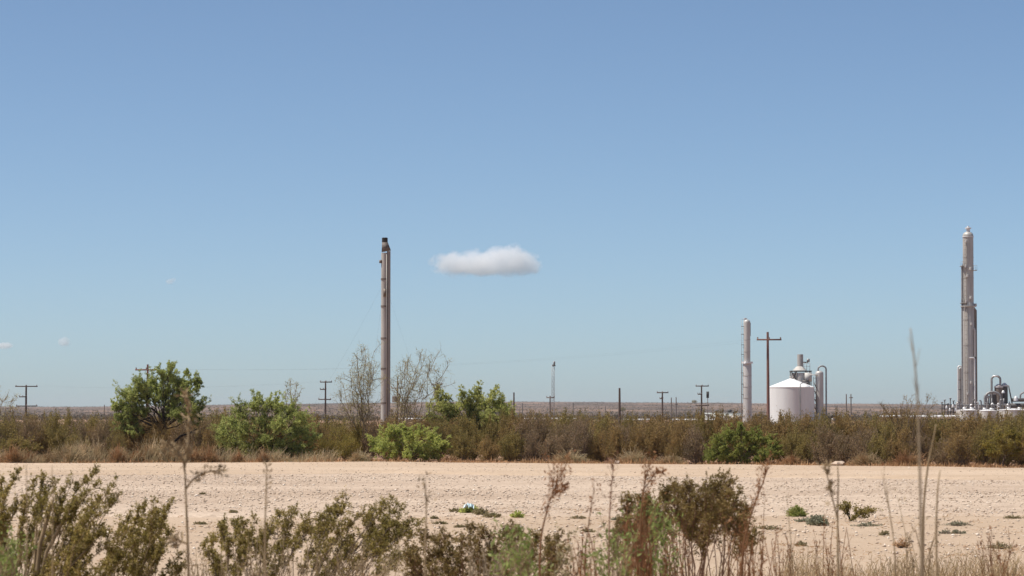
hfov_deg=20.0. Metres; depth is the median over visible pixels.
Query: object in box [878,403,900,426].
brush bush
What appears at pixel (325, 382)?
utility pole
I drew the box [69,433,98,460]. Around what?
tumbleweed
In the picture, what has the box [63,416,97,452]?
brush bush
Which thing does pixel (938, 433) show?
brush bush
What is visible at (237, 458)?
tumbleweed
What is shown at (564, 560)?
green weed
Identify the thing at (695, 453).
brush bush
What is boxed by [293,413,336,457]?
brush bush
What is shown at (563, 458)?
tumbleweed
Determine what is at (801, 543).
weed
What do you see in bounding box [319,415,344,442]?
brush bush
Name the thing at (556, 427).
brush bush
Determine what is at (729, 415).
equipment shed
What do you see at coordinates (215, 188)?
sky
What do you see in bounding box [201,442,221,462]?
tumbleweed
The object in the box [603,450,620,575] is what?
dry stalk
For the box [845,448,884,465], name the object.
tumbleweed
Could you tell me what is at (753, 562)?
dry weed
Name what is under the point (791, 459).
tumbleweed
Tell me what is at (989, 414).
brush bush
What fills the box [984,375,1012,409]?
compressor unit
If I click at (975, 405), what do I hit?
pipe rack
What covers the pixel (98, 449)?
tumbleweed
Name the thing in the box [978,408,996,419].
tank
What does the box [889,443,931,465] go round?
tumbleweed
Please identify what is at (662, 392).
utility pole
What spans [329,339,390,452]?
bare tree
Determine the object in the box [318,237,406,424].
flare stack
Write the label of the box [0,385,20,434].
bare tree
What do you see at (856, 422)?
brush bush
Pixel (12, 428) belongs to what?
brush bush
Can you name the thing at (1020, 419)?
brush bush
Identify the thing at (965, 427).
brush bush
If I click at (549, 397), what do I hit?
utility pole
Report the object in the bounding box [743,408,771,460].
brush bush
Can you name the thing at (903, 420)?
brush bush
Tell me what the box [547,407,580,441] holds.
brush bush
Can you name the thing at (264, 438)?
mesquite shrub
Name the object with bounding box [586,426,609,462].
brush bush
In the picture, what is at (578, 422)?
brush bush
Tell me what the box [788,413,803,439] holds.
brush bush
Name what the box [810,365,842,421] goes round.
silo vessel
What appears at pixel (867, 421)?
brush bush
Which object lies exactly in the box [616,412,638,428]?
brush bush
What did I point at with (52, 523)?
dry stalk
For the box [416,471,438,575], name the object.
dry stalk
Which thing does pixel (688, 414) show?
brush bush
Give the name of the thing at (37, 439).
brush bush
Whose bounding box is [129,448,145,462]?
tumbleweed
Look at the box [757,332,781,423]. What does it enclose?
utility pole
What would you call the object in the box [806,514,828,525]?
grey mound
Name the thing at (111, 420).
brush bush
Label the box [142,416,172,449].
brush bush
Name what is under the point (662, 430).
brush bush
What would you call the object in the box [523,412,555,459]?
brush bush
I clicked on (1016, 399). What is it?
cooler rack
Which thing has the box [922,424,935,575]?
dry stalk
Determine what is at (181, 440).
brush bush
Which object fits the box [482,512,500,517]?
dry tuft
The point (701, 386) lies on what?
utility pole
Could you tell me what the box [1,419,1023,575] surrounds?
ground
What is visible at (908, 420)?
tall bush
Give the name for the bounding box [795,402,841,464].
brush bush
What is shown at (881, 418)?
brush bush
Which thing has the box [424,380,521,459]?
feathery mesquite
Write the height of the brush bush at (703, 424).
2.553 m
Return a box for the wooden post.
[618,388,620,423]
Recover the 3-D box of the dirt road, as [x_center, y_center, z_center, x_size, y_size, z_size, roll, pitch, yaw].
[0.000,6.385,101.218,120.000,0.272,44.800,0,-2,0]
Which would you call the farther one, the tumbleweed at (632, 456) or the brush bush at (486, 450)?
the brush bush at (486, 450)
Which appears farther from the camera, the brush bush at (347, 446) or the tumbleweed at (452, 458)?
the brush bush at (347, 446)
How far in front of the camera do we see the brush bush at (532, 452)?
117.72 m
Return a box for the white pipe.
[880,415,955,420]
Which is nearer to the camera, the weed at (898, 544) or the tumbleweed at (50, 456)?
the weed at (898, 544)
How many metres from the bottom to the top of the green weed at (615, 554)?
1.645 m
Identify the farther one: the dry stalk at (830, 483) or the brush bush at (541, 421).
the brush bush at (541, 421)
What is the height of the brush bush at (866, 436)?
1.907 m
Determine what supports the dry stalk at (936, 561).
on the ground at (856, 541)
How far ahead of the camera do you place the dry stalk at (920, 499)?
5.39 m
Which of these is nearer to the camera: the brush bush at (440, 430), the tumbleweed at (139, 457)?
the tumbleweed at (139, 457)
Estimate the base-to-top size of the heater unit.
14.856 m
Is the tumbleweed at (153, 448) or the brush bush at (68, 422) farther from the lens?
the brush bush at (68, 422)
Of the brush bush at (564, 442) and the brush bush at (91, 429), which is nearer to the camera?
the brush bush at (564, 442)
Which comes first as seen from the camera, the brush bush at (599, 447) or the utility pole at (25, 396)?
the brush bush at (599, 447)
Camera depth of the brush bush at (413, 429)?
124.04 m
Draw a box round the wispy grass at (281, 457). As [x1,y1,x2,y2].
[0,443,342,462]
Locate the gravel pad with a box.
[0,473,1023,517]
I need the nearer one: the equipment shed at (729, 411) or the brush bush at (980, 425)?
the brush bush at (980, 425)
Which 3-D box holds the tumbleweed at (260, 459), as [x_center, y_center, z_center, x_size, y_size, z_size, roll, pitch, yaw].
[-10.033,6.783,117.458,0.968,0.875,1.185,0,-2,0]
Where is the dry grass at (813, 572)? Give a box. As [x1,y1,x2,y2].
[559,541,1023,575]
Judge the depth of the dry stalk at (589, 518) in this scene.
9.97 m
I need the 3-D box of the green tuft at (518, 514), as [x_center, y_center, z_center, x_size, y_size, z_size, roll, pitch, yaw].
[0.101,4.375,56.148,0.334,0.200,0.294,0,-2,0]
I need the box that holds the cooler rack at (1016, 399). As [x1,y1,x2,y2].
[1008,392,1023,408]
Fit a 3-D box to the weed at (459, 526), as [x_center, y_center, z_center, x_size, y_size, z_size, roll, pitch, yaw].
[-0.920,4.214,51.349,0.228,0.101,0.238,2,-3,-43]
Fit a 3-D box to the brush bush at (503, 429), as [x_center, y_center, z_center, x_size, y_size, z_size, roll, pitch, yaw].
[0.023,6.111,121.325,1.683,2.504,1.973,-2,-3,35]
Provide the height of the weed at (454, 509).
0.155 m
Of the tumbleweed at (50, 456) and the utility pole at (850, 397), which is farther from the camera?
the utility pole at (850, 397)
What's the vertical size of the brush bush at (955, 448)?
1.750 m
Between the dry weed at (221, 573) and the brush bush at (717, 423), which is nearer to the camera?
the dry weed at (221, 573)
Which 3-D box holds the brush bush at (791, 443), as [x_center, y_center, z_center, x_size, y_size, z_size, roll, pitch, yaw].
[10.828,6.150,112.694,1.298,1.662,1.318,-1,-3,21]
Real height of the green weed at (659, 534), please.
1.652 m
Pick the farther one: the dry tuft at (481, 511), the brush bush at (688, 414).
the brush bush at (688, 414)
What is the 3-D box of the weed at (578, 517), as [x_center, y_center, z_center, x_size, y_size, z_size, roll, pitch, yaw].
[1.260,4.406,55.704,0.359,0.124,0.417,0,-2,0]
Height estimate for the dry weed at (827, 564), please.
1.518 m
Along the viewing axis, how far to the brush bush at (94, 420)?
124.40 m
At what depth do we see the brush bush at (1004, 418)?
120.11 m
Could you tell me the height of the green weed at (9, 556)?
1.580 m
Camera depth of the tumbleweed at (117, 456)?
116.38 m
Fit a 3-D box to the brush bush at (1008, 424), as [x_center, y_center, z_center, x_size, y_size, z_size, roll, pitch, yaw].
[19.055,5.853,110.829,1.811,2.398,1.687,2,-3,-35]
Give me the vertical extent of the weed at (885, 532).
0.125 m
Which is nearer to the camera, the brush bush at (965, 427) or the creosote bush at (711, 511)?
the creosote bush at (711, 511)
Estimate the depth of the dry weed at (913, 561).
11.63 m
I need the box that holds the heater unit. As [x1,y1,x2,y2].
[789,354,811,385]
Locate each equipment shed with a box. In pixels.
[705,409,740,421]
[724,413,742,421]
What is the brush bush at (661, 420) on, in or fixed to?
on the ground at (856, 541)
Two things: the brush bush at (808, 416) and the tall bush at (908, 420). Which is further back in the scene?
the brush bush at (808, 416)
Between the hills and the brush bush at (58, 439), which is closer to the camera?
the brush bush at (58, 439)
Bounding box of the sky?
[0,0,1023,406]
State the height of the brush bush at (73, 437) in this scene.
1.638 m
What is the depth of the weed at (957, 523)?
52.42 m
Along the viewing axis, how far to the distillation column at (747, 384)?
749.08 m
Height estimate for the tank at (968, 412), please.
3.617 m
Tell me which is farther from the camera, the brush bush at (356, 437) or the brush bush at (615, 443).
the brush bush at (356, 437)
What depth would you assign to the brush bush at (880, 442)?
110.19 m
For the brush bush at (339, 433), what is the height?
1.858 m
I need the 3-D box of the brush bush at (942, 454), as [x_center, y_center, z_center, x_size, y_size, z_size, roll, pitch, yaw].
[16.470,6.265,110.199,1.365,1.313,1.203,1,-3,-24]
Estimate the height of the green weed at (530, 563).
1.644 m
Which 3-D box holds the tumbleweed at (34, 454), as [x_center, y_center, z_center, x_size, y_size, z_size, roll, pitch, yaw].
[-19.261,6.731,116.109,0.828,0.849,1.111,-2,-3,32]
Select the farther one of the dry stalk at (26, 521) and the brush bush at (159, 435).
the brush bush at (159, 435)
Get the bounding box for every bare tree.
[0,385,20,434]
[284,378,302,455]
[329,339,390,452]
[381,345,456,459]
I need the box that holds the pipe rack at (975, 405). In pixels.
[956,399,1008,412]
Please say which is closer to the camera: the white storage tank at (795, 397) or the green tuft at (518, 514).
the green tuft at (518, 514)
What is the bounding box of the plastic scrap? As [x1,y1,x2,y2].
[464,502,473,508]
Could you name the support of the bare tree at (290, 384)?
on the ground at (856, 541)
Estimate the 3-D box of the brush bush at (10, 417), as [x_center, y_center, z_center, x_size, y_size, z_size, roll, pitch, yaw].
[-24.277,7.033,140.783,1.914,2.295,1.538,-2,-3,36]
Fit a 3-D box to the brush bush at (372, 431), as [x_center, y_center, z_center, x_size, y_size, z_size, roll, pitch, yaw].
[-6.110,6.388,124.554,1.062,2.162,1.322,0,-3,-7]
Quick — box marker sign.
[706,392,708,418]
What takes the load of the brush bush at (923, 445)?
on the ground at (856, 541)
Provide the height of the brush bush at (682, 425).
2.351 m
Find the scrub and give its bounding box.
[0,401,1013,428]
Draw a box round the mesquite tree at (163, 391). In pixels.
[110,360,211,448]
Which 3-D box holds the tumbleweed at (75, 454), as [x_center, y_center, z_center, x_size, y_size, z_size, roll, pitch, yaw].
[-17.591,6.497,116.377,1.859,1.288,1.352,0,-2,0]
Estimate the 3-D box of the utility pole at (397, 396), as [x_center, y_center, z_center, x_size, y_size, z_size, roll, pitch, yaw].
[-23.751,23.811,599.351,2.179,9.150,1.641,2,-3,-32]
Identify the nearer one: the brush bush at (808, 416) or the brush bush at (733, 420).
the brush bush at (733, 420)
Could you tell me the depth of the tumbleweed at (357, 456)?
119.25 m
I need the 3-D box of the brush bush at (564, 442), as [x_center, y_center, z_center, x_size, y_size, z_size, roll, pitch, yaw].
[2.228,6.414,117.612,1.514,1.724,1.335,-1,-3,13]
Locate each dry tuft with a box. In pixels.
[470,506,488,514]
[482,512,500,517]
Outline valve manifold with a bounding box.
[941,398,958,420]
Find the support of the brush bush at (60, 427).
on the ground at (856, 541)
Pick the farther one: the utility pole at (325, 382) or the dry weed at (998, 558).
the utility pole at (325, 382)
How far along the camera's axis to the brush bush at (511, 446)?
117.94 m
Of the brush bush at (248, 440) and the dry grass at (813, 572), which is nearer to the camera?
the dry grass at (813, 572)
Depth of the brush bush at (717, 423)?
117.96 m
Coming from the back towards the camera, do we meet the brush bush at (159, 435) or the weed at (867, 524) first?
the brush bush at (159, 435)
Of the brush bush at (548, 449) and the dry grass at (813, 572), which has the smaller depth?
the dry grass at (813, 572)
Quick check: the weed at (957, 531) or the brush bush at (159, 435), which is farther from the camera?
the brush bush at (159, 435)
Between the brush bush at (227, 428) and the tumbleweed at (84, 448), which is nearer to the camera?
the tumbleweed at (84, 448)
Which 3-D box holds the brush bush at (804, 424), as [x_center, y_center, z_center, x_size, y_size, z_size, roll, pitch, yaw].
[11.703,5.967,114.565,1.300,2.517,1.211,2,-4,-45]
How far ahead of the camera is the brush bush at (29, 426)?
119.87 m
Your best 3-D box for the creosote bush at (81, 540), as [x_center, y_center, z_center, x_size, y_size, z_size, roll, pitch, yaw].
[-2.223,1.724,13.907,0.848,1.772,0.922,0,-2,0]
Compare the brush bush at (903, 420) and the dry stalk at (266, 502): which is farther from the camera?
the brush bush at (903, 420)
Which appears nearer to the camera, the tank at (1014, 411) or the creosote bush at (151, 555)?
the creosote bush at (151, 555)
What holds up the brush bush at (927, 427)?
on the ground at (856, 541)
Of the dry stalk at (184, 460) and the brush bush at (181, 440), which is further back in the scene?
the brush bush at (181, 440)
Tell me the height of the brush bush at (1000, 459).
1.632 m
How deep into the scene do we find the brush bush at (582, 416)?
125.56 m
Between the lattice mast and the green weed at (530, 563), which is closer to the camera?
the green weed at (530, 563)
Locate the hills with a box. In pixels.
[0,402,1023,418]
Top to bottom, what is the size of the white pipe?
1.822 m
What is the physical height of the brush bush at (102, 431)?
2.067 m
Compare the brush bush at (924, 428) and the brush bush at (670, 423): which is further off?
the brush bush at (670, 423)
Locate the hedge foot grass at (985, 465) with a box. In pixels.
[0,455,1023,467]
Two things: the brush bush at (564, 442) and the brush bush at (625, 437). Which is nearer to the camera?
the brush bush at (564, 442)
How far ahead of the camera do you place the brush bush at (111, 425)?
121.27 m
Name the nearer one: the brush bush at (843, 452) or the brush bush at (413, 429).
the brush bush at (843, 452)
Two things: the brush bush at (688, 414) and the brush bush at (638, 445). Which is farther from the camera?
the brush bush at (688, 414)
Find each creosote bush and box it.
[0,462,130,575]
[98,495,186,575]
[197,485,424,575]
[394,518,571,575]
[607,490,673,575]
[632,467,767,575]
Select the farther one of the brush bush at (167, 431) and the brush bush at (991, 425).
the brush bush at (167, 431)
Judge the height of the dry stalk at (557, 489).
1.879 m
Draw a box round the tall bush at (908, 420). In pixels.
[879,393,937,452]
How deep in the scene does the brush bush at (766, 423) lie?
122.14 m
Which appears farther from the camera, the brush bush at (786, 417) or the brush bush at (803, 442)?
the brush bush at (786, 417)
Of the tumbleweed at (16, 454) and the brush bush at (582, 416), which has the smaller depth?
the tumbleweed at (16, 454)
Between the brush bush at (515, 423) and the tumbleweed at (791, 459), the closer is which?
the tumbleweed at (791, 459)
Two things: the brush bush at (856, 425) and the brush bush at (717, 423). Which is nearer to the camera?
the brush bush at (856, 425)
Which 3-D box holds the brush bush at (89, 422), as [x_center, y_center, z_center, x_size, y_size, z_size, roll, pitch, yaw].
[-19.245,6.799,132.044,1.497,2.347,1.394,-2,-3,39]
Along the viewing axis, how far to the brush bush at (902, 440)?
109.62 m
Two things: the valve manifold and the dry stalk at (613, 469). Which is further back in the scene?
the valve manifold
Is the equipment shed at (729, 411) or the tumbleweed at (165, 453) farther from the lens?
the equipment shed at (729, 411)
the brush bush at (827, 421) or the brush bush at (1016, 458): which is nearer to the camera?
the brush bush at (1016, 458)
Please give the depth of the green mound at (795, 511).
56.97 m
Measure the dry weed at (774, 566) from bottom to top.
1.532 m
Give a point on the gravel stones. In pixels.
(537, 507)
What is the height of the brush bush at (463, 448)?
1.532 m
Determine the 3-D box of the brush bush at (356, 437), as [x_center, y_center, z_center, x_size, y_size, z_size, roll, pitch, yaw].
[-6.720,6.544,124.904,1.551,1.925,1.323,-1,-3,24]
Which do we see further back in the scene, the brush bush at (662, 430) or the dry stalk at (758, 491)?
the brush bush at (662, 430)
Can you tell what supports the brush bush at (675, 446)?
on the ground at (856, 541)
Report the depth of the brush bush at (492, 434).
121.17 m
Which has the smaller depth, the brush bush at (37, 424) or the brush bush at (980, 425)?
the brush bush at (980, 425)
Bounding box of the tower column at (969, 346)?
[960,226,977,409]
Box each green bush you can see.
[0,431,43,456]
[365,420,451,461]
[702,422,784,463]
[978,422,1023,465]
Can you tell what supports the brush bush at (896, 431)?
on the ground at (856, 541)
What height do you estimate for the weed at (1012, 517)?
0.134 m
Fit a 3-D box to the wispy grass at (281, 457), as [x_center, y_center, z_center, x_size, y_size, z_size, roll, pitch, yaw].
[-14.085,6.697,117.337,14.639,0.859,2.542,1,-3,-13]
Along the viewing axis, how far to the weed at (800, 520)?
54.03 m
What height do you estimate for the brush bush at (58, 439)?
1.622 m
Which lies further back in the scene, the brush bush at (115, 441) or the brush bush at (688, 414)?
the brush bush at (688, 414)
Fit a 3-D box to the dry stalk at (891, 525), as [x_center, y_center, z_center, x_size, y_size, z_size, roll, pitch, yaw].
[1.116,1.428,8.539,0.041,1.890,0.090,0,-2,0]
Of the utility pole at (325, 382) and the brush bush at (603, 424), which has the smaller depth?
the brush bush at (603, 424)
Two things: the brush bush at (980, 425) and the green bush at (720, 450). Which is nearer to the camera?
the green bush at (720, 450)
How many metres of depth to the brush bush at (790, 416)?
136.17 m
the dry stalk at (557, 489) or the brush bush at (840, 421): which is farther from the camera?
the brush bush at (840, 421)
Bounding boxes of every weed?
[0,521,37,575]
[169,531,244,575]
[193,521,207,524]
[236,521,331,575]
[318,530,409,575]
[431,520,446,523]
[449,507,458,511]
[454,524,464,527]
[465,541,506,575]
[485,515,552,575]
[535,522,599,575]
[565,519,603,575]
[570,515,585,518]
[580,512,643,575]
[613,496,684,575]
[616,492,666,575]
[655,520,691,575]
[719,496,774,575]
[756,524,781,529]
[768,526,797,575]
[794,518,806,521]
[794,540,807,545]
[811,511,862,575]
[850,522,884,526]
[879,530,889,535]
[891,536,911,547]
[894,488,944,575]
[938,529,965,533]
[942,520,974,525]
[976,525,1018,575]
[986,541,1013,548]
[1003,514,1023,518]
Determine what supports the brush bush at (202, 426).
on the ground at (856, 541)
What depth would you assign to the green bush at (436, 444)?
119.58 m
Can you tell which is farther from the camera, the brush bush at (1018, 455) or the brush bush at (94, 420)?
the brush bush at (94, 420)
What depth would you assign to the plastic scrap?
57.55 m
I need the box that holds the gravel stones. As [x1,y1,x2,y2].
[0,461,1023,560]
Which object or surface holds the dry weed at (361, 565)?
on the ground at (856, 541)
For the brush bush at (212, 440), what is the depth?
117.88 m
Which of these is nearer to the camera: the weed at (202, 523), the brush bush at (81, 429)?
the weed at (202, 523)
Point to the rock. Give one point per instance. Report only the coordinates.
(837, 463)
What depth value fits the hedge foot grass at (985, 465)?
114.49 m
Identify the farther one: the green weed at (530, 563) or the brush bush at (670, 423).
the brush bush at (670, 423)
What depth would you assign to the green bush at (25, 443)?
116.81 m
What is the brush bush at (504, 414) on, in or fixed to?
on the ground at (856, 541)
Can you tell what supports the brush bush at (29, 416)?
on the ground at (856, 541)
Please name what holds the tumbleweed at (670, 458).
on the ground at (856, 541)
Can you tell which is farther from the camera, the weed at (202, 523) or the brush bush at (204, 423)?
the brush bush at (204, 423)
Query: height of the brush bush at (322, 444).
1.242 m
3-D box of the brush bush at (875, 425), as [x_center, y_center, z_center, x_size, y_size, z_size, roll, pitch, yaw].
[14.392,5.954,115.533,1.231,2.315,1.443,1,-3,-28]
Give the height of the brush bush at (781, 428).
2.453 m
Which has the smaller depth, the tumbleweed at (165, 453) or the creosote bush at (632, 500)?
the creosote bush at (632, 500)
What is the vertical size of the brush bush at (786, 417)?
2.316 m
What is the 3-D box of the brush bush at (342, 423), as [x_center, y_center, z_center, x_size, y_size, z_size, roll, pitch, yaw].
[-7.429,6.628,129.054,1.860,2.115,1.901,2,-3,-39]
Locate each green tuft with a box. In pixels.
[459,505,479,512]
[509,510,524,517]
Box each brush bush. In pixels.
[0,414,22,445]
[1,411,18,423]
[2,414,22,435]
[14,412,44,450]
[16,414,47,441]
[19,425,48,458]
[21,409,36,428]
[36,409,68,457]
[36,411,60,426]
[42,426,68,454]
[44,414,69,436]
[61,407,79,434]
[61,427,90,454]
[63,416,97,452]
[77,410,105,438]
[80,413,99,425]
[85,423,98,441]
[89,418,114,457]
[95,415,128,455]
[103,431,128,455]
[106,418,122,438]
[114,411,151,453]
[139,416,167,448]
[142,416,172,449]
[165,421,186,446]
[167,418,197,453]
[189,413,217,452]
[190,410,215,452]
[198,425,221,453]
[202,408,242,458]
[208,405,226,454]
[233,418,257,456]
[239,417,271,457]
[269,415,289,457]
[285,421,314,458]
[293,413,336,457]
[315,436,339,457]
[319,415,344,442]
[323,422,345,459]
[332,414,355,458]
[333,433,362,461]
[343,420,371,454]
[345,416,381,456]
[358,413,381,457]
[374,414,387,459]
[378,414,411,459]
[385,408,399,457]
[401,413,428,460]
[417,411,437,459]
[423,412,453,461]
[442,414,478,459]
[444,408,480,461]
[449,429,478,462]
[464,411,486,459]
[473,432,501,462]
[475,412,499,456]
[494,407,510,458]
[495,408,527,460]
[496,422,528,462]
[506,409,545,461]
[509,409,532,460]
[519,428,541,460]
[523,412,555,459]
[527,410,556,440]
[536,431,564,461]
[537,409,561,457]
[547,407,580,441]
[549,418,575,454]
[551,409,573,430]
[552,425,580,457]
[565,411,594,451]
[567,413,596,461]
[568,406,596,457]
[579,411,622,461]
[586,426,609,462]
[587,409,623,459]
[603,422,632,459]
[605,419,633,458]
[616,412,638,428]
[620,410,640,450]
[623,416,650,459]
[625,428,652,457]
[637,409,661,459]
[641,417,673,460]
[651,418,671,456]
[657,411,669,430]
[660,410,687,459]
[663,425,686,460]
[668,412,702,460]
[675,422,709,463]
[683,407,696,455]
[685,404,709,459]
[693,403,714,461]
[705,403,727,463]
[707,408,755,462]
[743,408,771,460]
[762,405,798,462]
[762,417,770,460]
[776,427,803,462]
[778,409,790,425]
[783,408,794,423]
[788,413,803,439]
[793,428,823,464]
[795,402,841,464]
[796,415,822,463]
[801,410,818,423]
[806,420,843,464]
[828,410,854,461]
[830,408,856,460]
[830,431,860,462]
[842,411,877,456]
[847,417,869,436]
[849,424,878,459]
[862,410,878,426]
[863,410,883,438]
[865,417,896,463]
[866,414,893,440]
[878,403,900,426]
[878,416,917,458]
[880,422,917,464]
[881,406,916,445]
[904,415,938,463]
[907,429,932,463]
[916,412,934,462]
[925,410,958,464]
[930,437,963,464]
[938,408,984,463]
[940,428,979,465]
[942,412,963,460]
[943,417,961,462]
[966,423,999,464]
[968,412,991,462]
[975,416,997,463]
[976,407,999,427]
[989,429,1013,467]
[990,405,1015,425]
[992,412,1021,464]
[1001,408,1023,465]
[1007,430,1023,466]
[1016,431,1023,463]
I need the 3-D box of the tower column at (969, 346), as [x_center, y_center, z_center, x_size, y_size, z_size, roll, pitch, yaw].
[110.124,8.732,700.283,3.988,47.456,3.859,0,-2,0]
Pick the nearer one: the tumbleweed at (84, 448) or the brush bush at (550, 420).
the tumbleweed at (84, 448)
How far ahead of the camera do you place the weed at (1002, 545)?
43.34 m
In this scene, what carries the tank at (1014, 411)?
on the ground at (856, 541)
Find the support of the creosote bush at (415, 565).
on the ground at (856, 541)
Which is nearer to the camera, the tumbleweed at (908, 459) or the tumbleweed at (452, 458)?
the tumbleweed at (908, 459)
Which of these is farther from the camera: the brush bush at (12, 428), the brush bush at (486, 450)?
the brush bush at (12, 428)
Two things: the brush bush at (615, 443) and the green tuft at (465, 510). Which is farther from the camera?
the brush bush at (615, 443)
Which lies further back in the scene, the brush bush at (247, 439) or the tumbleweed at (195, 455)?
the brush bush at (247, 439)
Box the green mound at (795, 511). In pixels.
[786,505,809,516]
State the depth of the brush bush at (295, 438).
123.03 m
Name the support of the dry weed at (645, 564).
on the ground at (856, 541)
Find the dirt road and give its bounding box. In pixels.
[0,461,1023,479]
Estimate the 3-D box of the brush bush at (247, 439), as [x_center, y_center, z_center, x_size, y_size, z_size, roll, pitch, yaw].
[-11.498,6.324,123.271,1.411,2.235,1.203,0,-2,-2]
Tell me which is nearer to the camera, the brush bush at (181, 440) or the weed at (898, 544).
the weed at (898, 544)
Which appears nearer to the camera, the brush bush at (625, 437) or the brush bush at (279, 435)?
the brush bush at (625, 437)
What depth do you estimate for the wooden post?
519.43 m
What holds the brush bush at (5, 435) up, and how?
on the ground at (856, 541)
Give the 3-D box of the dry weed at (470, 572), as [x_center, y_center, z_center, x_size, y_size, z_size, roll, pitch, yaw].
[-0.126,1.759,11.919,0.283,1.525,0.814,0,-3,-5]
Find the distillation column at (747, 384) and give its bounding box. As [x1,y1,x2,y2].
[741,318,752,420]
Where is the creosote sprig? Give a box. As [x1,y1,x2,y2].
[835,500,883,520]
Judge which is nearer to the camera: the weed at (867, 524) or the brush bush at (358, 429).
the weed at (867, 524)
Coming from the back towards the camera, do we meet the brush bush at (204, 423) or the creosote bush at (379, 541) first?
the brush bush at (204, 423)
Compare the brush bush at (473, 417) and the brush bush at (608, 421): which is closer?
the brush bush at (608, 421)
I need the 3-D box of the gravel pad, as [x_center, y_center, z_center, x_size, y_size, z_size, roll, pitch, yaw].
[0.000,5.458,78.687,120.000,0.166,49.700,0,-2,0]
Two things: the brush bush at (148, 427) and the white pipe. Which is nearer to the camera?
the brush bush at (148, 427)
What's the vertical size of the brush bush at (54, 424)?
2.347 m
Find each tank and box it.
[770,376,814,423]
[956,407,977,420]
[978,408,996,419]
[997,407,1023,420]
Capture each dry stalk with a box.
[26,464,27,575]
[52,471,52,575]
[160,388,229,575]
[257,451,275,575]
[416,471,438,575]
[539,450,575,575]
[584,471,600,575]
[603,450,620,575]
[637,449,668,575]
[740,442,774,575]
[786,494,791,575]
[815,458,838,575]
[881,452,895,575]
[908,328,922,575]
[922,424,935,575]
[935,470,940,575]
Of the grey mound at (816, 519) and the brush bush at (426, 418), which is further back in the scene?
the brush bush at (426, 418)
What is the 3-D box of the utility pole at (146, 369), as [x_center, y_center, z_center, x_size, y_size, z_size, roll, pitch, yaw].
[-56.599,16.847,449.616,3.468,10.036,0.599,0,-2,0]
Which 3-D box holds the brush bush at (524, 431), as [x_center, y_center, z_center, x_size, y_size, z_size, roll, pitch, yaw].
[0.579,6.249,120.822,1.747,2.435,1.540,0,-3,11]
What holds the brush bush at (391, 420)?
on the ground at (856, 541)
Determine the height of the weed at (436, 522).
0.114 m
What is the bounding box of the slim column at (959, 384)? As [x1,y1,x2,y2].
[957,365,961,409]
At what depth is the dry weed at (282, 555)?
13.43 m
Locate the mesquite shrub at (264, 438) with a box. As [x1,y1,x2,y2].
[205,389,322,459]
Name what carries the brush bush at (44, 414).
on the ground at (856, 541)
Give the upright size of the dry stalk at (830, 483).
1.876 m
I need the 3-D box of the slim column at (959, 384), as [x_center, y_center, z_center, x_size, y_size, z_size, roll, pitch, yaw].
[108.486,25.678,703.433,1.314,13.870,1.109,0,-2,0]
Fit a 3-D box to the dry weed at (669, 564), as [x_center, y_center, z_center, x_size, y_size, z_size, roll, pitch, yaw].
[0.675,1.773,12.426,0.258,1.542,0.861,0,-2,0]
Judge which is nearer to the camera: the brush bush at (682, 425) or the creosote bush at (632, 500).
the creosote bush at (632, 500)
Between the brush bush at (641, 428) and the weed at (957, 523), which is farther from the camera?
the brush bush at (641, 428)
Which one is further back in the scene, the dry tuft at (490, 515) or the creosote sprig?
the dry tuft at (490, 515)
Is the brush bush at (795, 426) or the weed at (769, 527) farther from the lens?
the brush bush at (795, 426)
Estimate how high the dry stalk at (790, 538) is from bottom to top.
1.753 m
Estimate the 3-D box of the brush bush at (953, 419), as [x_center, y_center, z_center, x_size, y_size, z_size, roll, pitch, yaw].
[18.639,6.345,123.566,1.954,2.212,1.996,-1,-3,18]
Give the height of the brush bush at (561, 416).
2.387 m
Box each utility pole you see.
[15,385,37,417]
[135,364,155,416]
[318,380,331,421]
[391,383,402,420]
[546,396,553,419]
[657,391,667,417]
[696,385,708,414]
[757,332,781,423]
[849,394,852,418]
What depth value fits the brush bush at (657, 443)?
115.94 m
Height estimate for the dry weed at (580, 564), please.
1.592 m
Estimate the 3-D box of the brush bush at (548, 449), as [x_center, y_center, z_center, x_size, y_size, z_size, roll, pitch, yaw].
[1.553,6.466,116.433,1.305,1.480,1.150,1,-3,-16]
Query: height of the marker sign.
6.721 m
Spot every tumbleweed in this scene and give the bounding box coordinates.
[0,442,28,462]
[23,447,41,462]
[38,444,62,462]
[52,434,93,462]
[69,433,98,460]
[90,438,105,459]
[103,442,132,462]
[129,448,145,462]
[131,429,166,461]
[157,435,183,462]
[180,442,207,462]
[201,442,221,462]
[230,450,244,461]
[256,446,275,461]
[347,448,373,461]
[440,455,461,462]
[544,447,589,462]
[613,447,646,463]
[653,454,686,463]
[777,450,806,464]
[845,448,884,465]
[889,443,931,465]
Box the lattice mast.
[552,361,555,415]
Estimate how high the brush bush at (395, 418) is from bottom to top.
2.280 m
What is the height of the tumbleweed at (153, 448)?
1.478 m
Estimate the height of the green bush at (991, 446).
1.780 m
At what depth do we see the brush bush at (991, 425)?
113.01 m
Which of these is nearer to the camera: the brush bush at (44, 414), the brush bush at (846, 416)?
the brush bush at (846, 416)
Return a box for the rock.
[831,461,844,465]
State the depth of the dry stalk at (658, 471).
10.97 m
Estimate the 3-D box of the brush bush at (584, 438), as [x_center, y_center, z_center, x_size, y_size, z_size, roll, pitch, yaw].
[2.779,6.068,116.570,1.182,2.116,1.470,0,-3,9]
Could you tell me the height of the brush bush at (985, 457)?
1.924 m
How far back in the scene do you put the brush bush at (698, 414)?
121.13 m
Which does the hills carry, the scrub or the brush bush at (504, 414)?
the scrub
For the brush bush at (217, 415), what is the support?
on the ground at (856, 541)

